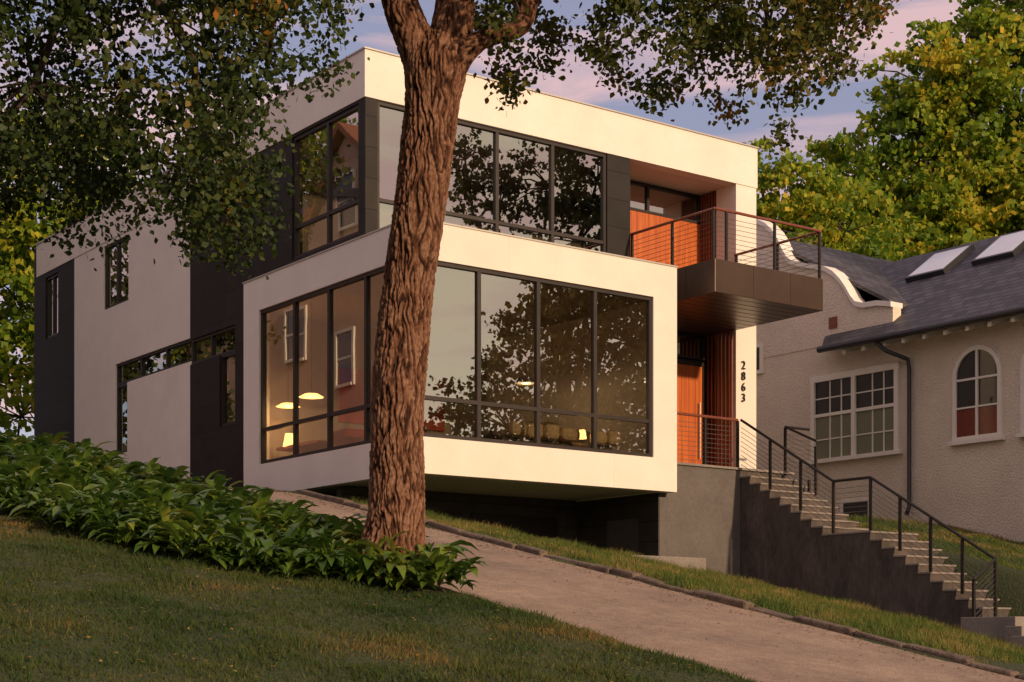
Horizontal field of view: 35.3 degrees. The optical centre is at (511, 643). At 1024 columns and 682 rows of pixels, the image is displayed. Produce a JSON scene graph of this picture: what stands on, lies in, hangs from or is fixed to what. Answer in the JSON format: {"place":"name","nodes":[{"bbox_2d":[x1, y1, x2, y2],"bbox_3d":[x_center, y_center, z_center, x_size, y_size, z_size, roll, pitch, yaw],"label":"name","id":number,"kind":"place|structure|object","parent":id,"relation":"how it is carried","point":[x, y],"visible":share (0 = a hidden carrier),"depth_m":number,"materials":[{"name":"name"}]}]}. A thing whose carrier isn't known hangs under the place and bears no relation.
{"place":"outdoors","nodes":[
{"label":"outdoors","id":0,"kind":"place"},
{"bbox_2d":[125,330,234,380],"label":"window","id":1,"kind":"structure","parent":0,"point":[225,342],"depth_m":41.91,"materials":[{"name":"glass"}]},
{"bbox_2d":[270,313,486,458],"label":"living back wall","id":2,"kind":"structure","parent":0,"point":[451,362],"depth_m":35.53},
{"bbox_2d":[339,367,444,431],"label":"wall pictures","id":3,"kind":"object","parent":2,"relation":"attached to","point":[351,387],"depth_m":35.88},
{"bbox_2d":[270,266,644,342],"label":"living ceiling","id":4,"kind":"structure","parent":0,"point":[504,301],"depth_m":33.80,"materials":[{"name":"paint"}]},
{"bbox_2d":[276,393,586,446],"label":"lamp shades","id":5,"kind":"object","parent":4,"relation":"hanging from","point":[288,438],"visible":0.88,"depth_m":33.87,"materials":[{"name":"white"}]},
{"bbox_2d":[515,304,533,384],"bbox_3d":[0.289,-6.270,33.702,0.480,1.660,0.480,0,0,-36],"label":"hanging lamp","id":6,"kind":"object","parent":4,"relation":"hanging from","point":[525,380],"visible":0.93,"depth_m":33.68,"materials":[{"name":"metal"}]},
{"bbox_2d":[0,491,1023,681],"bbox_3d":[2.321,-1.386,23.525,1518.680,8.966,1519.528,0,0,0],"label":"ground","id":7,"kind":"structure","parent":0,"point":[1010,587],"depth_m":14.69,"materials":[{"name":"green plant"}]},
{"bbox_2d":[37,259,73,445],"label":"dark wall","id":8,"kind":"structure","parent":7,"relation":"on","point":[55,384],"depth_m":44.14,"materials":[{"name":"paint"}]},
{"bbox_2d":[47,273,57,337],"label":"end window frame","id":9,"kind":"object","parent":8,"relation":"attached to","point":[53,277],"visible":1,"depth_m":44.93,"materials":[{"name":"metal"}]},
{"bbox_2d":[50,277,57,335],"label":"end window glass","id":10,"kind":"object","parent":9,"relation":"in","point":[56,306],"visible":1,"depth_m":44.68,"materials":[{"name":"glass"}]},
{"bbox_2d":[0,93,143,440],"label":"maple tree","id":11,"kind":"object","parent":7,"relation":"on","point":[16,264],"visible":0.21,"depth_m":51.99,"materials":[{"name":"green plant"}]},
{"bbox_2d":[34,248,127,449],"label":"end wall","id":12,"kind":"structure","parent":7,"relation":"on","point":[124,284],"depth_m":45.64,"materials":[{"name":"paint"}]},
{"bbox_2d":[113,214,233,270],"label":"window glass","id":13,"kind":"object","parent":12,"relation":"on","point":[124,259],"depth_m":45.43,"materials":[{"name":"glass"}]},
{"bbox_2d":[74,202,191,478],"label":"side wall","id":14,"kind":"structure","parent":7,"relation":"on","point":[151,314],"depth_m":39.78,"materials":[{"name":"beige paint"}]},
{"bbox_2d":[36,165,189,277],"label":"band","id":15,"kind":"object","parent":14,"relation":"on","point":[45,263],"visible":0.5,"depth_m":42.46,"materials":[{"name":"beige paint"}]},
{"bbox_2d":[35,167,173,244],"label":"coping","id":16,"kind":"object","parent":15,"relation":"on","point":[86,216],"visible":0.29,"depth_m":43.53,"materials":[{"name":"metal"}]},
{"bbox_2d":[105,238,127,309],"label":"window frame","id":17,"kind":"object","parent":14,"relation":"attached to","point":[107,282],"visible":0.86,"depth_m":41.19,"materials":[{"name":"brown metal"}]},
{"bbox_2d":[117,383,126,452],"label":"tall window frame","id":18,"kind":"object","parent":14,"relation":"attached to","point":[119,418],"visible":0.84,"depth_m":40.95,"materials":[{"name":"brown metal"}]},
{"bbox_2d":[117,339,191,385],"bbox_3d":[-8.710,-6.825,39.208,0.100,0.550,4.460,0,0,-36],"label":"strip window frame","id":19,"kind":"object","parent":14,"relation":"attached to","point":[167,350],"visible":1,"depth_m":39.44,"materials":[{"name":"brown metal"}]},
{"bbox_2d":[190,158,255,488],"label":"dark side wall","id":20,"kind":"structure","parent":7,"relation":"on","point":[216,302],"depth_m":36.25,"materials":[{"name":"paint"}]},
{"bbox_2d":[192,325,234,363],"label":"side strip window frame","id":21,"kind":"object","parent":20,"relation":"attached to","point":[212,336],"visible":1,"depth_m":36.54,"materials":[{"name":"brown metal"}]},
{"bbox_2d":[221,352,234,425],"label":"side tall window frame","id":22,"kind":"object","parent":20,"relation":"attached to","point":[223,388],"visible":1,"depth_m":36.09,"materials":[{"name":"brown metal"}]},
{"bbox_2d":[229,237,234,421],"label":"window glass","id":23,"kind":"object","parent":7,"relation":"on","point":[232,390],"depth_m":42.65,"materials":[{"name":"glass"}]},
{"bbox_2d":[0,431,487,592],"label":"hosta bed","id":24,"kind":"object","parent":7,"relation":"on","point":[157,506],"visible":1,"depth_m":18.68,"materials":[{"name":"green plant"}]},
{"bbox_2d":[1,510,745,681],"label":"fallen leaves","id":25,"kind":"object","parent":7,"relation":"on","point":[269,619],"visible":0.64,"depth_m":14.69,"materials":[{"name":"brown plant"}]},
{"bbox_2d":[0,0,899,581],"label":"elm tree","id":26,"kind":"object","parent":7,"relation":"on","point":[448,46],"visible":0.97,"depth_m":17.97,"materials":[{"name":"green plant"}]},
{"bbox_2d":[336,485,576,541],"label":"carport back wall","id":27,"kind":"structure","parent":7,"relation":"on","point":[564,512],"depth_m":34.02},
{"bbox_2d":[425,510,557,538],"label":"garage doors","id":28,"kind":"structure","parent":27,"relation":"attached to","point":[545,527],"depth_m":34.30,"materials":[{"name":"black metal"}]},
{"bbox_2d":[577,493,658,555],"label":"carport side wall","id":29,"kind":"structure","parent":7,"relation":"on","point":[594,517],"depth_m":34.12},
{"bbox_2d":[607,493,666,555],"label":"foundation wall","id":30,"kind":"structure","parent":7,"relation":"on","point":[623,534],"depth_m":33.85,"materials":[{"name":"concrete"}]},
{"bbox_2d":[251,487,1023,679],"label":"stone kerb","id":31,"kind":"structure","parent":7,"relation":"on","point":[814,622],"depth_m":21.32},
{"bbox_2d":[619,554,705,570],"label":"garden wall","id":32,"kind":"structure","parent":7,"relation":"on","point":[693,561],"depth_m":32.12,"materials":[{"name":"concrete"}]},
{"bbox_2d":[664,203,695,220],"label":"wall","id":33,"kind":"structure","parent":7,"relation":"on","point":[686,211],"depth_m":38.85,"materials":[{"name":"beige paint"}]},
{"bbox_2d":[341,497,1023,663],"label":"verge grass","id":34,"kind":"structure","parent":7,"relation":"on","point":[934,634],"depth_m":24.28,"materials":[{"name":"plant"}]},
{"bbox_2d":[677,333,706,414],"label":"entry back wall","id":35,"kind":"structure","parent":7,"relation":"on","point":[689,346],"depth_m":37.43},
{"bbox_2d":[585,202,590,249],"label":"recess back wall","id":36,"kind":"structure","parent":35,"relation":"attached to","point":[587,222],"depth_m":35.98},
{"bbox_2d":[677,359,704,463],"bbox_3d":[4.000,-5.135,37.229,1.240,2.830,0.078,0,0,-36],"label":"door frame","id":37,"kind":"object","parent":35,"relation":"attached to","point":[691,363],"visible":0.33,"depth_m":37.53,"materials":[{"name":"brown metal"}]},
{"bbox_2d":[677,364,701,463],"bbox_3d":[3.995,-5.085,37.244,1.070,2.730,0.048,0,0,-36],"label":"entry door","id":38,"kind":"structure","parent":37,"relation":"in","point":[689,388],"depth_m":37.29,"materials":[{"name":"wood"}]},
{"bbox_2d":[699,402,700,457],"bbox_3d":[4.379,-4.950,37.423,0.033,1.300,0.033,0,0,-14],"label":"door pull","id":39,"kind":"object","parent":38,"relation":"attached to","point":[700,430],"depth_m":37.41,"materials":[{"name":"metal"}]},
{"bbox_2d":[677,333,705,360],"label":"entry transom frame","id":40,"kind":"object","parent":35,"relation":"attached to","point":[703,357],"visible":0.57,"depth_m":37.40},
{"bbox_2d":[677,258,822,336],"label":"balcony slab","id":41,"kind":"structure","parent":35,"relation":"attached to","point":[721,278],"depth_m":33.99,"materials":[{"name":"metal"}]},
{"bbox_2d":[630,209,820,278],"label":"balcony rail posts","id":42,"kind":"object","parent":41,"relation":"on","point":[775,254],"visible":0.75,"depth_m":33.90,"materials":[{"name":"metal"}]},
{"bbox_2d":[633,216,818,276],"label":"balcony rail cables","id":43,"kind":"object","parent":42,"relation":"attached to","point":[742,245],"visible":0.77,"depth_m":33.98,"materials":[{"name":"metal"}]},
{"bbox_2d":[630,207,821,255],"bbox_3d":[4.643,-8.900,34.873,3.198,0.058,2.679,0,0,-36],"label":"balcony rail top","id":44,"kind":"object","parent":42,"relation":"on","point":[737,213],"visible":0.95,"depth_m":34.17,"materials":[{"name":"wood"}]},
{"bbox_2d":[677,266,810,333],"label":"balcony seams","id":45,"kind":"object","parent":41,"relation":"attached to","point":[734,311],"visible":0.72,"depth_m":34.78,"materials":[{"name":"metal"}]},
{"bbox_2d":[667,465,739,577],"bbox_3d":[3.229,-2.005,34.990,2.098,3.410,2.768,0,0,-36],"label":"porch landing","id":46,"kind":"object","parent":7,"relation":"on","point":[703,512],"visible":0.29,"depth_m":33.93,"materials":[{"name":"concrete"}]},
{"bbox_2d":[710,335,714,464],"bbox_3d":[4.774,-4.200,37.783,0.338,6.800,0.548,0,0,-36],"label":"wood slat","id":47,"kind":"object","parent":46,"relation":"on","point":[710,398],"visible":0.07,"depth_m":37.66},
{"bbox_2d":[707,331,732,466],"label":"entry slats","id":48,"kind":"object","parent":47,"relation":"attached to","point":[719,392],"visible":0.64,"depth_m":37.22,"materials":[{"name":"wood"}]},
{"bbox_2d":[716,184,755,468],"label":"entry column","id":49,"kind":"structure","parent":46,"relation":"on","point":[738,198],"depth_m":37.10,"materials":[{"name":"paint"}]},
{"bbox_2d":[677,462,794,474],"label":"porch slab","id":50,"kind":"structure","parent":46,"relation":"on","point":[727,467],"depth_m":34.33,"materials":[{"name":"concrete"}]},
{"bbox_2d":[703,417,738,466],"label":"porch rail posts","id":51,"kind":"object","parent":50,"relation":"on","point":[705,441],"visible":1,"depth_m":33.95,"materials":[{"name":"metal"}]},
{"bbox_2d":[677,421,736,463],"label":"porch rail cables","id":52,"kind":"object","parent":51,"relation":"attached to","point":[703,442],"visible":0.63,"depth_m":34.02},
{"bbox_2d":[677,412,738,420],"bbox_3d":[4.059,-4.790,33.946,1.960,0.058,0.058,0,0,-36],"label":"porch rail top","id":53,"kind":"object","parent":51,"relation":"on","point":[707,416],"visible":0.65,"depth_m":33.97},
{"bbox_2d":[742,138,947,260],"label":"maple tree","id":54,"kind":"object","parent":7,"relation":"on","point":[813,201],"visible":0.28,"depth_m":54.62,"materials":[{"name":"green plant"}]},
{"bbox_2d":[740,419,1023,647],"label":"concrete staircase","id":55,"kind":"structure","parent":7,"relation":"on","point":[793,535],"depth_m":32.10,"materials":[{"name":"grey concrete"}]},
{"bbox_2d":[756,316,1023,542],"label":"side wall","id":56,"kind":"structure","parent":7,"relation":"on","point":[977,487],"depth_m":38.49,"materials":[{"name":"paint"}]},
{"bbox_2d":[756,343,763,373],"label":"stair window frame","id":57,"kind":"object","parent":56,"relation":"attached to","point":[761,362],"visible":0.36,"depth_m":42.85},
{"bbox_2d":[756,347,758,369],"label":"stair window pane","id":58,"kind":"object","parent":57,"relation":"in","point":[757,358],"visible":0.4,"depth_m":42.94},
{"bbox_2d":[756,223,900,357],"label":"curved gable","id":59,"kind":"structure","parent":56,"relation":"on","point":[798,333],"depth_m":41.42,"materials":[{"name":"paint"}]},
{"bbox_2d":[756,219,902,308],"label":"gable coping","id":60,"kind":"object","parent":59,"relation":"attached to","point":[852,293],"visible":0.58,"depth_m":40.79,"materials":[{"name":"stone"}]},
{"bbox_2d":[829,316,836,328],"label":"gable vent","id":61,"kind":"object","parent":59,"relation":"attached to","point":[832,322],"visible":1,"depth_m":40.80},
{"bbox_2d":[806,362,902,464],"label":"double window frame","id":62,"kind":"object","parent":56,"relation":"attached to","point":[883,368],"visible":0.97,"depth_m":40.20,"materials":[{"name":"wood"}]},
{"bbox_2d":[816,406,893,458],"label":"double window lower panes","id":63,"kind":"object","parent":62,"relation":"in","point":[863,426],"visible":0.8,"depth_m":40.16,"materials":[{"name":"glass"}]},
{"bbox_2d":[816,370,893,414],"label":"double window upper panes","id":64,"kind":"object","parent":62,"relation":"in","point":[863,382],"visible":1,"depth_m":40.18,"materials":[{"name":"glass"}]},
{"bbox_2d":[840,498,872,517],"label":"basement window frame","id":65,"kind":"object","parent":56,"relation":"attached to","point":[851,501],"visible":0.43,"depth_m":40.24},
{"bbox_2d":[843,501,867,516],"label":"basement window pane","id":66,"kind":"object","parent":65,"relation":"in","point":[853,509],"visible":0.6,"depth_m":40.16,"materials":[{"name":"glass"}]},
{"bbox_2d":[873,342,910,514],"bbox_3d":[9.184,-5.208,38.799,0.905,4.262,0.192,0,0,8],"label":"downspout","id":67,"kind":"object","parent":56,"relation":"attached to","point":[890,352],"visible":0.96,"depth_m":38.74,"materials":[{"name":"metal"}]},
{"bbox_2d":[822,230,1023,345],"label":"roof","id":68,"kind":"structure","parent":56,"relation":"on","point":[963,287],"depth_m":39.15,"materials":[{"name":"stone"}]},
{"bbox_2d":[816,306,1023,352],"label":"gutter","id":69,"kind":"object","parent":68,"relation":"attached to","point":[934,326],"visible":1,"depth_m":37.58,"materials":[{"name":"metal"}]},
{"bbox_2d":[905,244,974,282],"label":"skylight curb","id":70,"kind":"structure","parent":68,"relation":"on","point":[957,259],"depth_m":41.20,"materials":[{"name":"metal"}]},
{"bbox_2d":[909,246,967,275],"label":"skylight glass","id":71,"kind":"object","parent":70,"relation":"on","point":[940,260],"visible":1,"depth_m":41.55,"materials":[{"name":"glass"}]},
{"bbox_2d":[971,230,1023,265],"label":"skylight curb","id":72,"kind":"structure","parent":68,"relation":"on","point":[1012,253],"depth_m":39.61,"materials":[{"name":"metal"}]},
{"bbox_2d":[975,231,1023,258],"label":"skylight glass","id":73,"kind":"object","parent":72,"relation":"on","point":[1006,243],"visible":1,"depth_m":40.03,"materials":[{"name":"glass"}]},
{"bbox_2d":[842,313,1023,353],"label":"rafter tails","id":74,"kind":"object","parent":56,"relation":"attached to","point":[992,322],"visible":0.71,"depth_m":37.86,"materials":[{"name":"wood"}]},
{"bbox_2d":[948,345,1005,445],"bbox_3d":[10.759,-5.770,37.241,0.138,2.260,1.520,0,0,-36],"label":"arched window frame","id":75,"kind":"object","parent":56,"relation":"attached to","point":[998,435],"visible":1,"depth_m":37.23,"materials":[{"name":"wood"}]},
{"bbox_2d":[957,350,996,409],"bbox_3d":[10.794,-5.810,37.267,0.001,1.980,1.160,0,0,-36],"label":"arched window pane","id":76,"kind":"object","parent":75,"relation":"in","point":[987,388],"visible":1,"depth_m":37.22,"materials":[{"name":"glass"}]},
{"bbox_2d":[1016,353,1023,437],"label":"arched window frame","id":77,"kind":"object","parent":56,"relation":"attached to","point":[1020,434],"visible":1,"depth_m":36.22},
{"bbox_2d":[801,0,1023,257],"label":"maple tree","id":78,"kind":"object","parent":7,"relation":"on","point":[962,185],"visible":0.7,"depth_m":59.34,"materials":[{"name":"green plant"}]},
{"bbox_2d":[0,0,1023,439],"label":"sky","id":79,"kind":"structure","parent":0,"point":[837,112],"materials":[{"name":"purple"}]},
{"bbox_2d":[487,302,660,501],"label":"wall","id":80,"kind":"structure","parent":0,"point":[565,365],"depth_m":35.15,"materials":[{"name":"paint"}]},
{"bbox_2d":[256,100,358,276],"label":"side wall","id":81,"kind":"structure","parent":80,"relation":"on","point":[284,257],"depth_m":33.61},
{"bbox_2d":[189,53,357,181],"bbox_3d":[-5.147,-11.011,34.362,0.270,0.918,7.548,0,0,-36],"label":"band side","id":82,"kind":"object","parent":81,"relation":"on","point":[301,113],"visible":0.43,"depth_m":32.82,"materials":[{"name":"beige paint"}]},
{"bbox_2d":[294,104,358,258],"bbox_3d":[-3.708,-9.230,32.366,0.100,2.540,2.670,0,0,-36],"label":"side window frame","id":83,"kind":"object","parent":81,"relation":"attached to","point":[331,211],"visible":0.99,"depth_m":32.30,"materials":[{"name":"brown metal"}]},
{"bbox_2d":[311,301,311,392],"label":"pendant cords","id":84,"kind":"object","parent":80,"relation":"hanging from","point":[311,346],"visible":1,"depth_m":33.34,"materials":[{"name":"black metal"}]},
{"bbox_2d":[244,226,390,490],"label":"living side wall","id":85,"kind":"structure","parent":80,"relation":"on","point":[348,465],"depth_m":32.65,"materials":[{"name":"paint"}]},
{"bbox_2d":[261,266,384,463],"bbox_3d":[-3.558,-5.400,31.657,0.100,3.260,5.770,0,0,-36],"label":"living side window frame","id":86,"kind":"object","parent":85,"relation":"in","point":[330,414],"visible":0.73,"depth_m":31.79,"materials":[{"name":"metal"}]},
{"bbox_2d":[359,97,629,256],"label":"front wall","id":87,"kind":"structure","parent":80,"relation":"on","point":[617,205],"depth_m":31.20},
{"bbox_2d":[378,101,605,252],"bbox_3d":[-0.331,-9.252,32.984,5.790,2.585,0.100,0,0,-36],"label":"front window frame","id":88,"kind":"object","parent":87,"relation":"attached to","point":[497,223],"visible":0.61,"depth_m":33.33,"materials":[{"name":"brown metal"}]},
{"bbox_2d":[303,107,726,213],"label":"ceiling","id":89,"kind":"structure","parent":87,"relation":"on","point":[523,166],"depth_m":35.59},
{"bbox_2d":[357,49,757,188],"bbox_3d":[1.340,-11.011,34.265,10.600,0.918,0.300,0,0,-36],"label":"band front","id":90,"kind":"object","parent":87,"relation":"on","point":[638,141],"visible":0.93,"depth_m":34.31,"materials":[{"name":"beige paint"}]},
{"bbox_2d":[264,46,758,148],"bbox_3d":[-0.896,-11.486,37.300,10.660,0.028,7.900,0,0,-36],"label":"coping","id":91,"kind":"object","parent":90,"relation":"on","point":[373,49],"visible":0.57,"depth_m":34.11,"materials":[{"name":"metal"}]},
{"bbox_2d":[423,224,676,492],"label":"living front wall","id":92,"kind":"structure","parent":80,"relation":"on","point":[657,470],"depth_m":31.50,"materials":[{"name":"paint"}]},
{"bbox_2d":[242,222,677,283],"bbox_3d":[-1.188,-7.726,33.751,6.520,0.028,6.670,0,0,-36],"label":"living coping","id":93,"kind":"object","parent":92,"relation":"on","point":[374,231],"visible":0.29,"depth_m":31.37,"materials":[{"name":"metal"}]},
{"bbox_2d":[311,475,647,500],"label":"soffit","id":94,"kind":"structure","parent":92,"relation":"attached to","point":[496,487],"depth_m":32.70,"materials":[{"name":"paint"}]},
{"bbox_2d":[423,261,651,456],"bbox_3d":[0.528,-5.400,31.009,5.690,3.260,0.100,0,0,-36],"label":"living front window frame","id":95,"kind":"object","parent":92,"relation":"in","point":[536,409],"visible":0.74,"depth_m":30.98,"materials":[{"name":"metal"}]},
{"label":"living room floor","id":96,"kind":"structure","parent":80,"relation":"in","visible":0},
{"bbox_2d":[276,440,326,452],"bbox_3d":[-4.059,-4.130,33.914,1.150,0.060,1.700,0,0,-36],"label":"dining table","id":97,"kind":"object","parent":96,"relation":"on","point":[309,446],"visible":0.5,"depth_m":33.69,"materials":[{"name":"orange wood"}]},
{"bbox_2d":[333,419,426,446],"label":"armchairs","id":98,"kind":"object","parent":96,"relation":"on","point":[345,436],"visible":0.2,"depth_m":32.16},
{"bbox_2d":[481,421,611,449],"bbox_3d":[0.664,-4.075,32.519,2.800,0.690,0.950,0,0,-36],"label":"sofa","id":99,"kind":"object","parent":96,"relation":"on","point":[492,430],"visible":0.33,"depth_m":32.06,"materials":[{"name":"fabric"}]},
{"bbox_2d":[505,420,619,445],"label":"sofa cushions","id":100,"kind":"object","parent":99,"relation":"on","point":[552,431],"visible":0.91,"depth_m":31.81,"materials":[{"name":"fabric"}]},
{"bbox_2d":[591,168,599,250],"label":"recess left wall","id":101,"kind":"structure","parent":0,"point":[595,203],"depth_m":35.79,"materials":[{"name":"paint"}]},
{"bbox_2d":[229,489,1023,681],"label":"driveway","id":102,"kind":"structure","parent":0,"point":[734,641],"depth_m":18.74,"materials":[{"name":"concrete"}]},
{"bbox_2d":[630,210,699,268],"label":"recess wood cladding","id":103,"kind":"structure","parent":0,"point":[639,221],"depth_m":37.19,"materials":[{"name":"wood"}]},
{"bbox_2d":[630,180,699,224],"bbox_3d":[3.135,-10.205,36.979,3.210,0.670,0.100,0,0,-36],"label":"recess transom frame","id":104,"kind":"object","parent":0,"point":[647,187],"visible":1,"depth_m":37.13,"materials":[{"name":"metal"}]},
{"bbox_2d":[700,191,715,261],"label":"recess slats","id":105,"kind":"object","parent":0,"point":[707,200],"visible":0.59,"depth_m":37.68,"materials":[{"name":"wood"}]},
{"bbox_2d":[844,512,1023,570],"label":"yard grass","id":106,"kind":"structure","parent":0,"point":[995,545],"depth_m":34.63,"materials":[{"name":"plant"}]},
{"bbox_2d":[957,405,996,436],"bbox_3d":[10.791,-5.140,37.265,0.001,0.640,1.160,0,0,-36],"label":"arched window curtain","id":107,"kind":"object","parent":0,"point":[987,419],"visible":1,"depth_m":37.24,"materials":[{"name":"fabric"}]},
{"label":"upper floor","id":108,"kind":"structure","parent":0,"visible":0},
{"bbox_2d":[303,148,584,252],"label":"wall","id":109,"kind":"structure","parent":108,"relation":"on","point":[474,199],"depth_m":36.33,"materials":[{"name":"paint"}]},
{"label":"far wall","id":110,"kind":"object","parent":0,"visible":0},
{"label":"main roof","id":111,"kind":"object","parent":110,"relation":"on","visible":0},
{"bbox_2d":[790,241,907,306],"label":"cross roof front","id":112,"kind":"structure","parent":111,"relation":"attached to","point":[863,272],"depth_m":42.65,"materials":[{"name":"stone"}]}
]}

